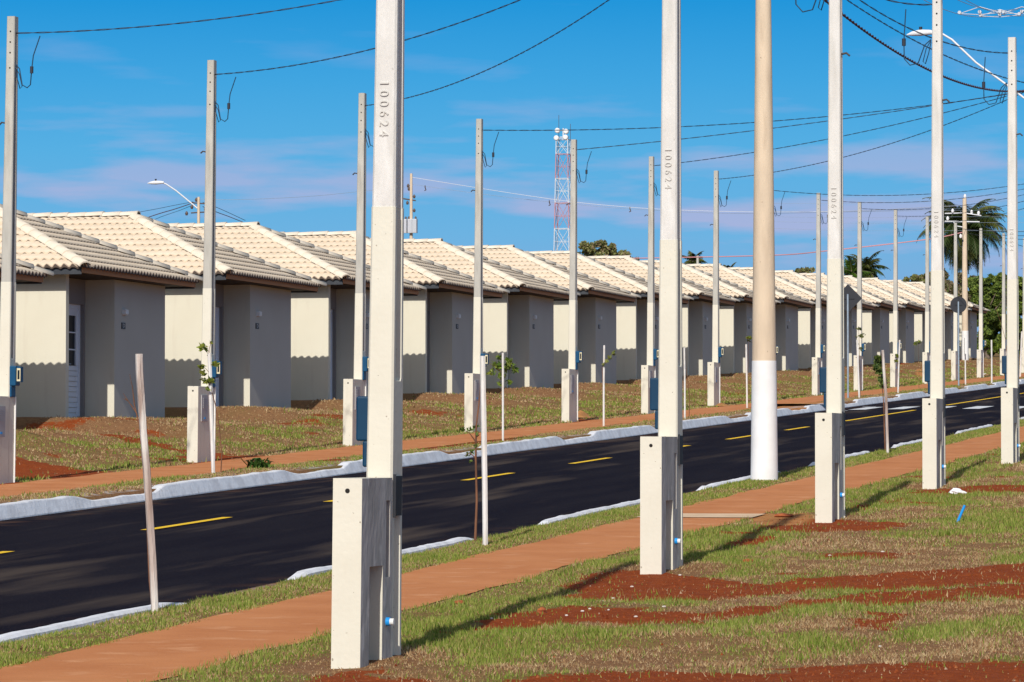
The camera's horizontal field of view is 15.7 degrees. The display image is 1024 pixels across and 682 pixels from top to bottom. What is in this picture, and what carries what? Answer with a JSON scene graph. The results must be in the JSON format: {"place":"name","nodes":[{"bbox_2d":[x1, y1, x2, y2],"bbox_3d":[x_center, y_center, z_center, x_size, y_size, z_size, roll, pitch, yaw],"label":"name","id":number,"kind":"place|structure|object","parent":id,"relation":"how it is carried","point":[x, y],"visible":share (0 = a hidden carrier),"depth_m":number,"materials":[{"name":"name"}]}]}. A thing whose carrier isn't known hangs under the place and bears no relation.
{"place":"outdoors","nodes":[
{"label":"outdoors","id":0,"kind":"place"},
{"bbox_2d":[2,405,542,483],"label":"grass","id":1,"kind":"structure","parent":0,"point":[409,436],"depth_m":63.60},
{"bbox_2d":[0,423,653,501],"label":"grass","id":2,"kind":"structure","parent":0,"point":[130,484],"depth_m":51.61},
{"bbox_2d":[0,384,1023,634],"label":"road","id":3,"kind":"structure","parent":0,"point":[64,566],"depth_m":41.52,"materials":[{"name":"asphalt"}]},
{"bbox_2d":[142,517,229,529],"bbox_3d":[-3.444,1.937,39.577,0.120,0.086,2.680,0,-2,14],"label":"road marking","id":4,"kind":"object","parent":3,"relation":"on","point":[188,523],"visible":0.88,"depth_m":39.53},
{"bbox_2d":[845,406,1023,410],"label":"crosswalk","id":5,"kind":"structure","parent":3,"relation":"on","point":[977,407],"depth_m":97.33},
{"bbox_2d":[0,337,1023,681],"bbox_3d":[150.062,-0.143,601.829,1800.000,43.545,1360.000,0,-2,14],"label":"ground","id":6,"kind":"structure","parent":0,"point":[30,467],"depth_m":27.75,"materials":[{"name":"soil"}]},
{"bbox_2d":[0,16,39,483],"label":"service pole","id":7,"kind":"object","parent":6,"relation":"on","point":[11,375],"visible":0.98,"depth_m":48.77,"materials":[{"name":"beige paint"}]},
{"bbox_2d":[16,0,338,33],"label":"service cable","id":8,"kind":"object","parent":7,"relation":"attached to","point":[175,23],"visible":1,"depth_m":48.59,"materials":[{"name":"rubber"}]},
{"bbox_2d":[0,253,53,294],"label":"house","id":9,"kind":"structure","parent":6,"relation":"on","point":[28,273],"depth_m":64.57,"materials":[{"name":"grey"}]},
{"bbox_2d":[0,204,202,417],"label":"house","id":10,"kind":"structure","parent":6,"relation":"on","point":[90,318],"depth_m":69.79,"materials":[{"name":"white"}]},
{"bbox_2d":[69,304,79,417],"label":"door","id":11,"kind":"structure","parent":10,"relation":"in","point":[74,310],"depth_m":69.62,"materials":[{"name":"white"}]},
{"bbox_2d":[123,374,150,597],"bbox_3d":[-2.547,1.043,25.438,0.223,1.634,0.028,0,-2,-14],"label":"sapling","id":12,"kind":"object","parent":6,"relation":"on","point":[126,399],"visible":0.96,"depth_m":25.44,"materials":[{"name":"brown plant"}]},
{"bbox_2d":[135,354,158,612],"bbox_3d":[-2.474,1.048,25.293,0.177,1.924,0.054,1,-2,-23],"label":"wooden stake","id":13,"kind":"object","parent":6,"relation":"on","point":[147,485],"visible":0.88,"depth_m":25.27,"materials":[{"name":"grey wood"}]},
{"bbox_2d":[27,211,326,408],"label":"house","id":14,"kind":"structure","parent":6,"relation":"on","point":[253,324],"depth_m":77.78,"materials":[{"name":"white"}]},
{"bbox_2d":[215,307,218,406],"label":"door","id":15,"kind":"structure","parent":14,"relation":"in","point":[216,308],"depth_m":77.71,"materials":[{"name":"white"}]},
{"bbox_2d":[185,197,204,222],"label":"utility pole","id":16,"kind":"object","parent":6,"relation":"on","point":[198,203],"visible":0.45,"depth_m":234.92,"materials":[{"name":"beige concrete"}]},
{"bbox_2d":[196,340,221,472],"bbox_3d":[-4.171,0.909,51.129,0.242,1.845,0.323,-2,-2,43],"label":"sapling","id":17,"kind":"object","parent":6,"relation":"on","point":[201,347],"visible":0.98,"depth_m":51.13,"materials":[{"name":"green plant"}]},
{"bbox_2d":[187,60,235,462],"bbox_3d":[-4.574,-1.088,56.501,0.573,6.420,0.814,0,-2,14],"label":"service pole","id":18,"kind":"object","parent":6,"relation":"on","point":[198,436],"visible":0.84,"depth_m":56.72,"materials":[{"name":"grey concrete"}]},
{"bbox_2d":[208,353,214,472],"bbox_3d":[-4.131,1.072,51.169,0.130,1.823,0.058,1,-2,-41],"label":"wooden stake","id":19,"kind":"object","parent":6,"relation":"on","point":[211,420],"visible":0.77,"depth_m":51.15,"materials":[{"name":"white wood"}]},
{"bbox_2d":[238,458,272,467],"bbox_3d":[-3.690,1.730,53.117,0.675,0.163,0.466,0,-2,-7],"label":"weed","id":20,"kind":"object","parent":6,"relation":"on","point":[258,462],"visible":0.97,"depth_m":53.06,"materials":[{"name":"green plant"}]},
{"bbox_2d":[167,221,426,399],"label":"house","id":21,"kind":"structure","parent":6,"relation":"on","point":[322,341],"depth_m":84.62,"materials":[{"name":"white"}]},
{"bbox_2d":[330,309,331,398],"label":"door","id":22,"kind":"structure","parent":21,"relation":"in","point":[330,309],"depth_m":85.66,"materials":[{"name":"white"}]},
{"bbox_2d":[343,93,371,445],"bbox_3d":[-2.589,-1.115,64.474,0.573,6.420,0.814,0,-2,14],"label":"service pole","id":23,"kind":"object","parent":6,"relation":"on","point":[354,388],"visible":0.8,"depth_m":64.69,"materials":[{"name":"grey concrete"}]},
{"bbox_2d":[0,494,722,668],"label":"grass","id":24,"kind":"structure","parent":6,"relation":"on","point":[241,600],"depth_m":26.78,"materials":[{"name":"plant"}]},
{"bbox_2d":[331,0,404,668],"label":"service pole","id":25,"kind":"object","parent":6,"relation":"on","point":[366,568],"visible":0.98,"depth_m":21.54,"materials":[{"name":"beige paint"}]},
{"bbox_2d":[393,474,401,517],"bbox_3d":[-0.674,0.897,21.585,0.040,0.250,0.148,0,-2,14],"label":"meter window","id":26,"kind":"structure","parent":25,"relation":"in","point":[397,480],"depth_m":21.56,"materials":[{"name":"black"}]},
{"bbox_2d":[282,231,509,393],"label":"house","id":27,"kind":"structure","parent":6,"relation":"on","point":[438,335],"depth_m":93.68,"materials":[{"name":"white"}]},
{"bbox_2d":[403,173,417,238],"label":"utility pole","id":28,"kind":"object","parent":6,"relation":"on","point":[410,225],"visible":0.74,"depth_m":239.82,"materials":[{"name":"beige concrete"}]},
{"bbox_2d":[413,184,930,213],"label":"power cable","id":29,"kind":"object","parent":28,"relation":"attached to","point":[659,210],"visible":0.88,"depth_m":235.29,"materials":[{"name":"grey metal"}]},
{"bbox_2d":[412,177,958,211],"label":"power cable","id":30,"kind":"object","parent":28,"relation":"attached to","point":[647,208],"visible":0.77,"depth_m":234.48,"materials":[{"name":"white metal"}]},
{"bbox_2d":[460,392,480,540],"bbox_3d":[-0.363,1.060,33.773,0.187,1.540,0.224,0,-2,14],"label":"sapling","id":31,"kind":"object","parent":6,"relation":"on","point":[476,426],"visible":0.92,"depth_m":33.79,"materials":[{"name":"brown plant"}]},
{"bbox_2d":[464,119,498,431],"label":"service pole","id":32,"kind":"object","parent":6,"relation":"on","point":[471,389],"visible":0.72,"depth_m":72.66,"materials":[{"name":"grey concrete"}]},
{"bbox_2d":[480,356,487,544],"bbox_3d":[-0.246,1.056,33.095,0.050,1.848,0.103,-1,-2,28],"label":"wooden stake","id":33,"kind":"object","parent":6,"relation":"on","point":[484,452],"visible":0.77,"depth_m":33.08,"materials":[{"name":"white wood"}]},
{"bbox_2d":[404,238,580,387],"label":"house","id":34,"kind":"structure","parent":6,"relation":"on","point":[518,324],"depth_m":101.64,"materials":[{"name":"white"}]},
{"bbox_2d":[486,355,518,386],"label":"sapling","id":35,"kind":"object","parent":6,"relation":"on","point":[507,366],"visible":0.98,"depth_m":65.76,"materials":[{"name":"green plant"}]},
{"bbox_2d":[502,353,503,440],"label":"wooden stake","id":36,"kind":"object","parent":6,"relation":"on","point":[502,396],"visible":0.71,"depth_m":65.40,"materials":[{"name":"white wood"}]},
{"bbox_2d":[0,379,1023,520],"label":"kerb","id":37,"kind":"structure","parent":6,"relation":"on","point":[27,508],"depth_m":53.89,"materials":[{"name":"paint"}]},
{"bbox_2d":[0,417,1023,642],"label":"kerb","id":38,"kind":"structure","parent":6,"relation":"on","point":[66,625],"depth_m":29.16,"materials":[{"name":"paint"}]},
{"bbox_2d":[458,245,640,383],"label":"house","id":39,"kind":"structure","parent":6,"relation":"on","point":[597,300],"depth_m":109.59,"materials":[{"name":"white"}]},
{"bbox_2d":[561,139,591,421],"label":"service pole","id":40,"kind":"object","parent":6,"relation":"on","point":[570,392],"visible":0.97,"depth_m":80.62,"materials":[{"name":"grey concrete"}]},
{"bbox_2d":[289,372,909,425],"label":"grass","id":41,"kind":"structure","parent":6,"relation":"on","point":[530,419],"depth_m":92.00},
{"bbox_2d":[603,345,604,425],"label":"wooden stake","id":42,"kind":"object","parent":6,"relation":"on","point":[604,386],"visible":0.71,"depth_m":76.26,"materials":[{"name":"white wood"}]},
{"bbox_2d":[577,240,639,259],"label":"tree","id":43,"kind":"object","parent":6,"relation":"on","point":[585,247],"visible":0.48,"depth_m":289.42,"materials":[{"name":"green plant"}]},
{"bbox_2d":[526,250,693,379],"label":"house","id":44,"kind":"structure","parent":6,"relation":"on","point":[631,338],"depth_m":116.14,"materials":[{"name":"white"}]},
{"bbox_2d":[641,156,658,413],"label":"service pole","id":45,"kind":"object","parent":6,"relation":"on","point":[648,371],"visible":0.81,"depth_m":88.61,"materials":[{"name":"grey concrete"}]},
{"bbox_2d":[289,454,1023,681],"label":"soil crumbs","id":46,"kind":"object","parent":6,"relation":"on","point":[834,582],"visible":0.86,"depth_m":24.85,"materials":[{"name":"brown soil"}]},
{"bbox_2d":[640,0,682,573],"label":"service pole","id":47,"kind":"object","parent":6,"relation":"on","point":[661,503],"visible":0.95,"depth_m":29.63,"materials":[{"name":"white concrete"}]},
{"bbox_2d":[678,434,682,465],"bbox_3d":[1.332,0.869,29.664,0.040,0.250,0.148,0,-2,14],"label":"meter window","id":48,"kind":"structure","parent":47,"relation":"in","point":[680,438],"depth_m":29.63,"materials":[{"name":"black"}]},
{"bbox_2d":[587,255,739,375],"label":"house","id":49,"kind":"structure","parent":6,"relation":"on","point":[697,312],"depth_m":125.49,"materials":[{"name":"white"}]},
{"bbox_2d":[683,347,685,418],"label":"wooden stake","id":50,"kind":"object","parent":6,"relation":"on","point":[684,384],"visible":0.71,"depth_m":81.39,"materials":[{"name":"white wood"}]},
{"bbox_2d":[682,250,706,263],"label":"palm tree","id":51,"kind":"object","parent":6,"relation":"on","point":[692,261],"visible":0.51,"depth_m":319.81,"materials":[{"name":"green plant"}]},
{"bbox_2d":[639,260,780,373],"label":"house","id":52,"kind":"structure","parent":6,"relation":"on","point":[735,325],"depth_m":132.92,"materials":[{"name":"white"}]},
{"bbox_2d":[707,171,730,405],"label":"service pole","id":53,"kind":"object","parent":6,"relation":"on","point":[713,382],"visible":0.9,"depth_m":96.57,"materials":[{"name":"grey concrete"}]},
{"bbox_2d":[687,263,815,370],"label":"house","id":54,"kind":"structure","parent":6,"relation":"on","point":[786,309],"depth_m":141.51,"materials":[{"name":"white"}]},
{"bbox_2d":[751,0,777,479],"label":"utility pole","id":55,"kind":"object","parent":6,"relation":"on","point":[764,452],"visible":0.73,"depth_m":47.36,"materials":[{"name":"beige concrete"}]},
{"bbox_2d":[214,0,519,74],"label":"service cable","id":56,"kind":"object","parent":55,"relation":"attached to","point":[374,48],"visible":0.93,"depth_m":53.97,"materials":[{"name":"rubber"}]},
{"bbox_2d":[365,0,608,105],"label":"service cable","id":57,"kind":"object","parent":55,"relation":"attached to","point":[510,58],"visible":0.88,"depth_m":57.13,"materials":[{"name":"rubber"}]},
{"bbox_2d":[823,0,1023,91],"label":"power cable","id":58,"kind":"object","parent":55,"relation":"attached to","point":[890,48],"visible":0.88,"depth_m":60.31,"materials":[{"name":"rubber"}]},
{"bbox_2d":[860,0,1007,53],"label":"service cable","id":59,"kind":"object","parent":55,"relation":"attached to","point":[931,37],"visible":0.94,"depth_m":51.50,"materials":[{"name":"rubber"}]},
{"bbox_2d":[847,0,1023,82],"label":"service cable","id":60,"kind":"object","parent":55,"relation":"attached to","point":[925,45],"visible":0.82,"depth_m":53.84,"materials":[{"name":"rubber"}]},
{"bbox_2d":[728,267,826,367],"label":"house","id":61,"kind":"structure","parent":6,"relation":"on","point":[806,333],"depth_m":147.49,"materials":[{"name":"white"}]},
{"bbox_2d":[812,193,827,394],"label":"service pole","id":62,"kind":"object","parent":6,"relation":"on","point":[820,348],"visible":0.82,"depth_m":112.51,"materials":[{"name":"grey concrete"}]},
{"bbox_2d":[795,0,849,522],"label":"service pole","id":63,"kind":"object","parent":6,"relation":"on","point":[830,465],"visible":0.98,"depth_m":37.76,"materials":[{"name":"white concrete"}]},
{"bbox_2d":[775,270,878,366],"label":"house","id":64,"kind":"structure","parent":6,"relation":"on","point":[798,278],"depth_m":157.31,"materials":[{"name":"white"}]},
{"bbox_2d":[637,465,1023,551],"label":"grass","id":65,"kind":"structure","parent":6,"relation":"on","point":[1013,518],"depth_m":37.40,"materials":[{"name":"plant"}]},
{"bbox_2d":[799,273,904,364],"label":"house","id":66,"kind":"structure","parent":6,"relation":"on","point":[875,329],"depth_m":165.22,"materials":[{"name":"white"}]},
{"bbox_2d":[844,284,861,397],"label":"road sign","id":67,"kind":"object","parent":6,"relation":"on","point":[852,298],"visible":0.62,"depth_m":106.29,"materials":[{"name":"grey"}]},
{"bbox_2d":[844,257,872,277],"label":"palm tree","id":68,"kind":"object","parent":6,"relation":"on","point":[850,268],"visible":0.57,"depth_m":324.70,"materials":[{"name":"green plant"}]},
{"bbox_2d":[854,203,871,390],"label":"service pole","id":69,"kind":"object","parent":6,"relation":"on","point":[859,278],"visible":0.88,"depth_m":120.51,"materials":[{"name":"grey concrete"}]},
{"bbox_2d":[845,250,889,277],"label":"palm tree","id":70,"kind":"object","parent":6,"relation":"on","point":[867,262],"visible":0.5,"depth_m":329.54,"materials":[{"name":"green plant"}]},
{"bbox_2d":[872,354,887,449],"bbox_3d":[5.765,0.971,57.994,0.254,1.549,0.353,-1,-2,37],"label":"sapling","id":71,"kind":"object","parent":6,"relation":"on","point":[877,366],"visible":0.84,"depth_m":57.99,"materials":[{"name":"green plant"}]},
{"bbox_2d":[844,275,924,362],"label":"house","id":72,"kind":"structure","parent":6,"relation":"on","point":[906,325],"depth_m":173.17,"materials":[{"name":"white"}]},
{"bbox_2d":[881,350,888,452],"bbox_3d":[5.746,1.018,57.257,0.140,1.760,0.053,1,-2,-31],"label":"wooden stake","id":73,"kind":"object","parent":6,"relation":"on","point":[886,401],"visible":0.81,"depth_m":57.24,"materials":[{"name":"grey wood"}]},
{"bbox_2d":[890,210,906,386],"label":"service pole","id":74,"kind":"object","parent":6,"relation":"on","point":[893,373],"visible":0.78,"depth_m":128.47,"materials":[{"name":"grey concrete"}]},
{"bbox_2d":[862,277,951,361],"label":"house","id":75,"kind":"structure","parent":6,"relation":"on","point":[919,325],"depth_m":178.90,"materials":[{"name":"white"}]},
{"bbox_2d":[902,271,930,285],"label":"tree","id":76,"kind":"object","parent":6,"relation":"on","point":[916,278],"visible":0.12,"depth_m":267.61,"materials":[{"name":"green plant"}]},
{"bbox_2d":[902,0,949,488],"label":"service pole","id":77,"kind":"object","parent":6,"relation":"on","point":[933,442],"visible":0.98,"depth_m":45.46,"materials":[{"name":"white concrete"}]},
{"bbox_2d":[922,217,930,383],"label":"service pole","id":78,"kind":"object","parent":6,"relation":"on","point":[926,355],"visible":0.72,"depth_m":136.45,"materials":[{"name":"white concrete"}]},
{"bbox_2d":[883,280,971,359],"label":"house","id":79,"kind":"structure","parent":6,"relation":"on","point":[948,319],"depth_m":189.06,"materials":[{"name":"white"}]},
{"bbox_2d":[906,282,989,358],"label":"house","id":80,"kind":"structure","parent":6,"relation":"on","point":[972,321],"depth_m":197.36,"materials":[{"name":"white"}]},
{"bbox_2d":[929,268,976,301],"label":"tree","id":81,"kind":"object","parent":6,"relation":"on","point":[948,285],"visible":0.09,"depth_m":274.59,"materials":[{"name":"green plant"}]},
{"bbox_2d":[951,223,965,379],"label":"service pole","id":82,"kind":"object","parent":6,"relation":"on","point":[954,364],"visible":0.85,"depth_m":144.39,"materials":[{"name":"white concrete"}]},
{"bbox_2d":[950,297,966,384],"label":"road sign","id":83,"kind":"object","parent":6,"relation":"on","point":[958,305],"visible":0.89,"depth_m":128.60,"materials":[{"name":"grey"}]},
{"bbox_2d":[916,197,1006,273],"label":"palm tree","id":84,"kind":"object","parent":6,"relation":"on","point":[972,248],"visible":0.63,"depth_m":328.69,"materials":[{"name":"green plant"}]},
{"bbox_2d":[945,194,980,359],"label":"utility pole","id":85,"kind":"object","parent":6,"relation":"on","point":[965,341],"visible":0.83,"depth_m":186.28,"materials":[{"name":"beige concrete"}]},
{"bbox_2d":[977,228,989,377],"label":"service pole","id":86,"kind":"object","parent":6,"relation":"on","point":[980,360],"visible":0.94,"depth_m":152.38,"materials":[{"name":"white concrete"}]},
{"bbox_2d":[968,272,1006,354],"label":"tree","id":87,"kind":"object","parent":6,"relation":"on","point":[992,300],"visible":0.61,"depth_m":269.45,"materials":[{"name":"green plant"}]},
{"bbox_2d":[977,339,1020,358],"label":"tree","id":88,"kind":"object","parent":6,"relation":"on","point":[996,347],"visible":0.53,"depth_m":239.76,"materials":[{"name":"green plant"}]},
{"bbox_2d":[982,37,1022,463],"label":"service pole","id":89,"kind":"object","parent":6,"relation":"on","point":[1010,430],"visible":0.98,"depth_m":53.50,"materials":[{"name":"white concrete"}]},
{"bbox_2d":[1000,233,1006,374],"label":"service pole","id":90,"kind":"object","parent":6,"relation":"on","point":[1003,349],"visible":0.7,"depth_m":160.37,"materials":[{"name":"white concrete"}]},
{"bbox_2d":[1018,276,1022,339],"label":"tree","id":91,"kind":"object","parent":6,"relation":"on","point":[1020,284],"visible":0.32,"depth_m":271.05,"materials":[{"name":"green plant"}]},
{"bbox_2d":[1021,238,1023,372],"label":"service pole","id":92,"kind":"object","parent":6,"relation":"on","point":[1022,366],"visible":0.84,"depth_m":168.30,"materials":[{"name":"white concrete"}]},
{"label":"utility pole","id":93,"kind":"object","parent":6,"relation":"on","visible":0},
{"bbox_2d":[484,92,1020,130],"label":"service cable","id":94,"kind":"object","parent":93,"relation":"attached to","point":[726,124],"visible":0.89,"depth_m":75.56,"materials":[{"name":"rubber"}]},
{"bbox_2d":[577,93,1007,149],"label":"service cable","id":95,"kind":"object","parent":93,"relation":"attached to","point":[773,128],"visible":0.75,"depth_m":80.26,"materials":[{"name":"rubber"}]},
{"bbox_2d":[654,96,1005,165],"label":"service cable","id":96,"kind":"object","parent":93,"relation":"attached to","point":[844,135],"visible":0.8,"depth_m":83.72,"materials":[{"name":"rubber"}]},
{"bbox_2d":[721,92,1023,178],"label":"service cable","id":97,"kind":"object","parent":93,"relation":"attached to","point":[883,145],"visible":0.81,"depth_m":86.76,"materials":[{"name":"rubber"}]},
{"bbox_2d":[907,27,1023,98],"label":"street lamp","id":98,"kind":"object","parent":93,"relation":"attached to","point":[924,32],"visible":0.74,"depth_m":80.08,"materials":[{"name":"white metal"}]},
{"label":"utility pole","id":99,"kind":"object","parent":6,"relation":"on","visible":0},
{"bbox_2d":[774,184,1021,195],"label":"service cable","id":100,"kind":"object","parent":99,"relation":"attached to","point":[890,195],"visible":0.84,"depth_m":106.64,"materials":[{"name":"black metal"}]},
{"bbox_2d":[0,426,1023,681],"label":"sidewalk","id":101,"kind":"structure","parent":0,"point":[146,656],"depth_m":26.88,"materials":[{"name":"concrete"}]},
{"bbox_2d":[637,513,762,516],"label":"path slab","id":102,"kind":"structure","parent":101,"relation":"on","point":[716,515],"depth_m":38.29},
{"bbox_2d":[0,374,1023,496],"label":"sidewalk","id":103,"kind":"structure","parent":0,"point":[40,486],"depth_m":60.63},
{"bbox_2d":[0,0,1023,332],"label":"sky","id":104,"kind":"structure","parent":0,"point":[104,115],"materials":[{"name":"blue"}]},
{"bbox_2d":[554,124,570,250],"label":"radio tower","id":105,"kind":"structure","parent":0,"point":[564,137],"depth_m":499.27,"materials":[{"name":"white metal"}]},
{"bbox_2d":[116,544,1023,681],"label":"grass","id":106,"kind":"structure","parent":0,"point":[739,624],"depth_m":23.45,"materials":[{"name":"plant"}]},
{"bbox_2d":[605,232,961,258],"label":"power cable","id":107,"kind":"object","parent":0,"point":[803,253],"visible":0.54,"depth_m":191.31,"materials":[{"name":"red metal"}]},
{"bbox_2d":[615,377,1023,424],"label":"grass","id":108,"kind":"structure","parent":0,"point":[741,411],"depth_m":106.19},
{"bbox_2d":[683,418,1023,497],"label":"grass","id":109,"kind":"structure","parent":0,"point":[865,458],"depth_m":53.20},
{"bbox_2d":[777,358,1023,385],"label":"grass","id":110,"kind":"structure","parent":0,"point":[917,382],"depth_m":151.76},
{"bbox_2d":[914,440,1023,470],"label":"grass","id":111,"kind":"structure","parent":0,"point":[974,458],"depth_m":53.27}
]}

